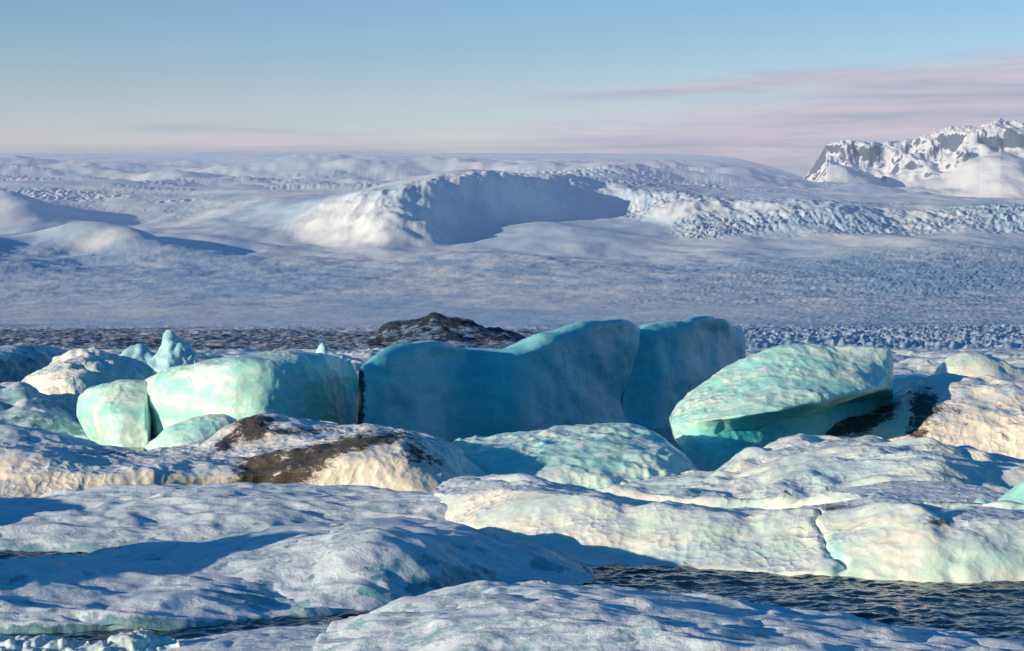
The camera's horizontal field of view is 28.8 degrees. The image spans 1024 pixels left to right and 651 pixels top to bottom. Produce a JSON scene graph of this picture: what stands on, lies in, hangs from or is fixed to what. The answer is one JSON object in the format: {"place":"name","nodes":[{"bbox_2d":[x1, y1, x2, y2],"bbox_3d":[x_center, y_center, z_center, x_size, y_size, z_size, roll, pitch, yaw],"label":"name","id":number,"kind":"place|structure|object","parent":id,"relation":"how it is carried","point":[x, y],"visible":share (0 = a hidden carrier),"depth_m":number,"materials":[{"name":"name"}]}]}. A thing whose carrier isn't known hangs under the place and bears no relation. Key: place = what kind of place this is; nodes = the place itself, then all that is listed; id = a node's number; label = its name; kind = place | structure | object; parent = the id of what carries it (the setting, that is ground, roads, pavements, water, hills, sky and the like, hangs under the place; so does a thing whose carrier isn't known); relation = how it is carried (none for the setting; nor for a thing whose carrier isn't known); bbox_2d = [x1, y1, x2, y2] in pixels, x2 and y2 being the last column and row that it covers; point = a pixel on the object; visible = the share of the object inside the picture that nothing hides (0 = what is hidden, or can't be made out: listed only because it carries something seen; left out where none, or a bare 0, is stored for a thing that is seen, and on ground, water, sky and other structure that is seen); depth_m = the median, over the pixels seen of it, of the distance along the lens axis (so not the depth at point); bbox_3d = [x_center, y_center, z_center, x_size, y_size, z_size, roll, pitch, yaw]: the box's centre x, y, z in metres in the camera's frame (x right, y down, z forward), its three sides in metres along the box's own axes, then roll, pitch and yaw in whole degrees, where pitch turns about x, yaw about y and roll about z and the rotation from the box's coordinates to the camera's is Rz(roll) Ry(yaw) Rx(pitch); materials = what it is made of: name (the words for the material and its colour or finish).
{"place":"outdoors","nodes":[
{"label":"outdoors","id":0,"kind":"place"},
{"bbox_2d":[356,312,525,345],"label":"moraine hill","id":1,"kind":"structure","parent":0,"point":[435,326],"depth_m":476.12,"materials":[{"name":"stone"}]},
{"bbox_2d":[0,151,1023,351],"bbox_3d":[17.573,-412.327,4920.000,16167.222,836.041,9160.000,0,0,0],"label":"glacier terrain","id":2,"kind":"structure","parent":0,"point":[268,251],"depth_m":2998.01,"materials":[{"name":"white snow"}]},
{"bbox_2d":[0,361,1023,643],"bbox_3d":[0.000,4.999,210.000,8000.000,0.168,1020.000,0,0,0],"label":"lagoon water","id":3,"kind":"structure","parent":0,"point":[992,609],"depth_m":36.71,"materials":[{"name":"blue liquid"}]},
{"bbox_2d":[0,344,67,382],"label":"dark ice iceberg","id":4,"kind":"object","parent":3,"relation":"on","point":[19,363],"visible":0.28,"depth_m":103.77,"materials":[{"name":"blue ice"}]},
{"bbox_2d":[0,382,89,439],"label":"snowy ice floe","id":5,"kind":"object","parent":3,"relation":"on","point":[23,404],"visible":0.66,"depth_m":86.78,"materials":[{"name":"white ice"}]},
{"bbox_2d":[0,634,111,650],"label":"brash ice","id":6,"kind":"structure","parent":3,"relation":"on","point":[43,642],"depth_m":29.35,"materials":[{"name":"white ice"}]},
{"bbox_2d":[0,420,135,451],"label":"snowy ice floe","id":7,"kind":"object","parent":3,"relation":"on","point":[9,433],"visible":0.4,"depth_m":75.03,"materials":[{"name":"white snow"}]},
{"bbox_2d":[21,347,156,408],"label":"weathered iceberg","id":8,"kind":"object","parent":3,"relation":"on","point":[69,377],"visible":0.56,"depth_m":94.02,"materials":[{"name":"white ice"}]},
{"bbox_2d":[76,379,152,447],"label":"mint iceberg","id":9,"kind":"object","parent":3,"relation":"on","point":[116,413],"visible":0.88,"depth_m":82.61,"materials":[{"name":"teal ice"}]},
{"bbox_2d":[119,344,155,363],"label":"iceberg","id":10,"kind":"object","parent":3,"relation":"on","point":[142,352],"visible":0.26,"depth_m":169.76,"materials":[{"name":"ice"}]},
{"bbox_2d":[106,628,183,650],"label":"brash ice","id":11,"kind":"structure","parent":3,"relation":"on","point":[141,639],"depth_m":29.55,"materials":[{"name":"white ice"}]},
{"bbox_2d":[148,330,198,372],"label":"iceberg","id":12,"kind":"object","parent":3,"relation":"on","point":[174,350],"visible":0.48,"depth_m":149.69,"materials":[{"name":"ice"}]},
{"bbox_2d":[0,554,349,633],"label":"snowy ice floe","id":13,"kind":"object","parent":3,"relation":"on","point":[69,593],"visible":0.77,"depth_m":34.34,"materials":[{"name":"white snow"}]},
{"bbox_2d":[143,414,236,451],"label":"mint iceberg","id":14,"kind":"object","parent":3,"relation":"on","point":[202,428],"visible":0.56,"depth_m":76.40,"materials":[{"name":"teal ice"}]},
{"bbox_2d":[0,482,447,552],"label":"snowy ice floe","id":15,"kind":"object","parent":3,"relation":"on","point":[90,520],"visible":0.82,"depth_m":46.77,"materials":[{"name":"white snow"}]},
{"bbox_2d":[0,429,486,496],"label":"ash streaked iceberg","id":16,"kind":"object","parent":3,"relation":"on","point":[405,461],"visible":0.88,"depth_m":58.79,"materials":[{"name":"white ice"}]},
{"bbox_2d":[162,624,328,650],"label":"snowy ice floe","id":17,"kind":"object","parent":3,"relation":"on","point":[292,638],"visible":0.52,"depth_m":29.65,"materials":[{"name":"white snow"}]},
{"bbox_2d":[144,351,357,438],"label":"mint iceberg","id":18,"kind":"object","parent":3,"relation":"on","point":[316,386],"visible":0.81,"depth_m":81.17,"materials":[{"name":"teal ice"}]},
{"bbox_2d":[139,413,437,456],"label":"ash streaked iceberg","id":19,"kind":"object","parent":3,"relation":"on","point":[257,434],"visible":0.3,"depth_m":67.31,"materials":[{"name":"white ice"}]},
{"bbox_2d":[316,342,341,357],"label":"iceberg","id":20,"kind":"object","parent":3,"relation":"on","point":[322,348],"visible":0.24,"depth_m":199.86,"materials":[{"name":"ice"}]},
{"bbox_2d":[84,517,594,610],"bbox_3d":[-6.173,4.860,39.257,15.666,2.024,9.374,0,0,0],"label":"snowy ice floe","id":21,"kind":"object","parent":3,"relation":"on","point":[368,564],"visible":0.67,"depth_m":37.54,"materials":[{"name":"white snow"}]},
{"bbox_2d":[357,318,640,441],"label":"blue iceberg","id":22,"kind":"object","parent":3,"relation":"on","point":[579,372],"visible":0.91,"depth_m":87.86,"materials":[{"name":"blue ice"}]},
{"bbox_2d":[65,347,1023,375],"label":"distant ice floes","id":23,"kind":"object","parent":3,"relation":"on","point":[926,359],"visible":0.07,"depth_m":300.77,"materials":[{"name":"white ice"}]},
{"bbox_2d":[451,422,697,488],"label":"mint iceberg","id":24,"kind":"object","parent":3,"relation":"on","point":[598,455],"visible":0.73,"depth_m":62.71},
{"bbox_2d":[311,580,1023,650],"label":"snowy ice floe","id":25,"kind":"object","parent":3,"relation":"on","point":[530,615],"visible":1,"depth_m":27.88,"materials":[{"name":"white snow"}]},
{"bbox_2d":[622,316,745,428],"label":"blue iceberg","id":26,"kind":"object","parent":3,"relation":"on","point":[675,363],"visible":0.67,"depth_m":98.38,"materials":[{"name":"blue ice"}]},
{"bbox_2d":[435,473,1023,582],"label":"weathered iceberg","id":27,"kind":"object","parent":3,"relation":"on","point":[876,536],"visible":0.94,"depth_m":41.87,"materials":[{"name":"white ice"}]},
{"bbox_2d":[669,343,893,470],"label":"mint iceberg","id":28,"kind":"object","parent":3,"relation":"on","point":[727,413],"visible":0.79,"depth_m":71.09,"materials":[{"name":"teal ice"}]},
{"bbox_2d":[620,433,1023,498],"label":"weathered iceberg","id":29,"kind":"object","parent":3,"relation":"on","point":[800,465],"visible":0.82,"depth_m":56.92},
{"bbox_2d":[893,373,928,392],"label":"mint ice floe","id":30,"kind":"object","parent":3,"relation":"on","point":[900,380],"visible":0.16,"depth_m":107.73,"materials":[{"name":"blue ice"}]},
{"bbox_2d":[839,480,1004,503],"bbox_3d":[12.418,4.947,48.261,10.860,1.798,7.931,0,0,17],"label":"snowy ice floe","id":31,"kind":"object","parent":3,"relation":"on","point":[914,491],"visible":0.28,"depth_m":49.89,"materials":[{"name":"white snow"}]},
{"bbox_2d":[825,372,1023,458],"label":"ash streaked iceberg","id":32,"kind":"object","parent":3,"relation":"on","point":[985,413],"visible":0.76,"depth_m":72.59,"materials":[{"name":"white ice"}]},
{"bbox_2d":[934,352,1023,379],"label":"white iceberg","id":33,"kind":"object","parent":3,"relation":"on","point":[971,364],"visible":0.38,"depth_m":109.53,"materials":[{"name":"white ice"}]},
{"bbox_2d":[973,480,1023,503],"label":"iceberg","id":34,"kind":"object","parent":3,"relation":"on","point":[1015,493],"visible":0.14,"depth_m":46.42,"materials":[{"name":"teal ice"}]},
{"bbox_2d":[0,0,1023,176],"label":"sky","id":35,"kind":"structure","parent":0,"point":[772,83],"materials":[{"name":"blue"}]},
{"bbox_2d":[803,118,1023,198],"bbox_3d":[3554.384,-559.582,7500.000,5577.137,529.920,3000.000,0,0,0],"label":"snow mountain","id":36,"kind":"structure","parent":0,"point":[984,160],"depth_m":7381.98,"materials":[{"name":"white snow"}]}
]}

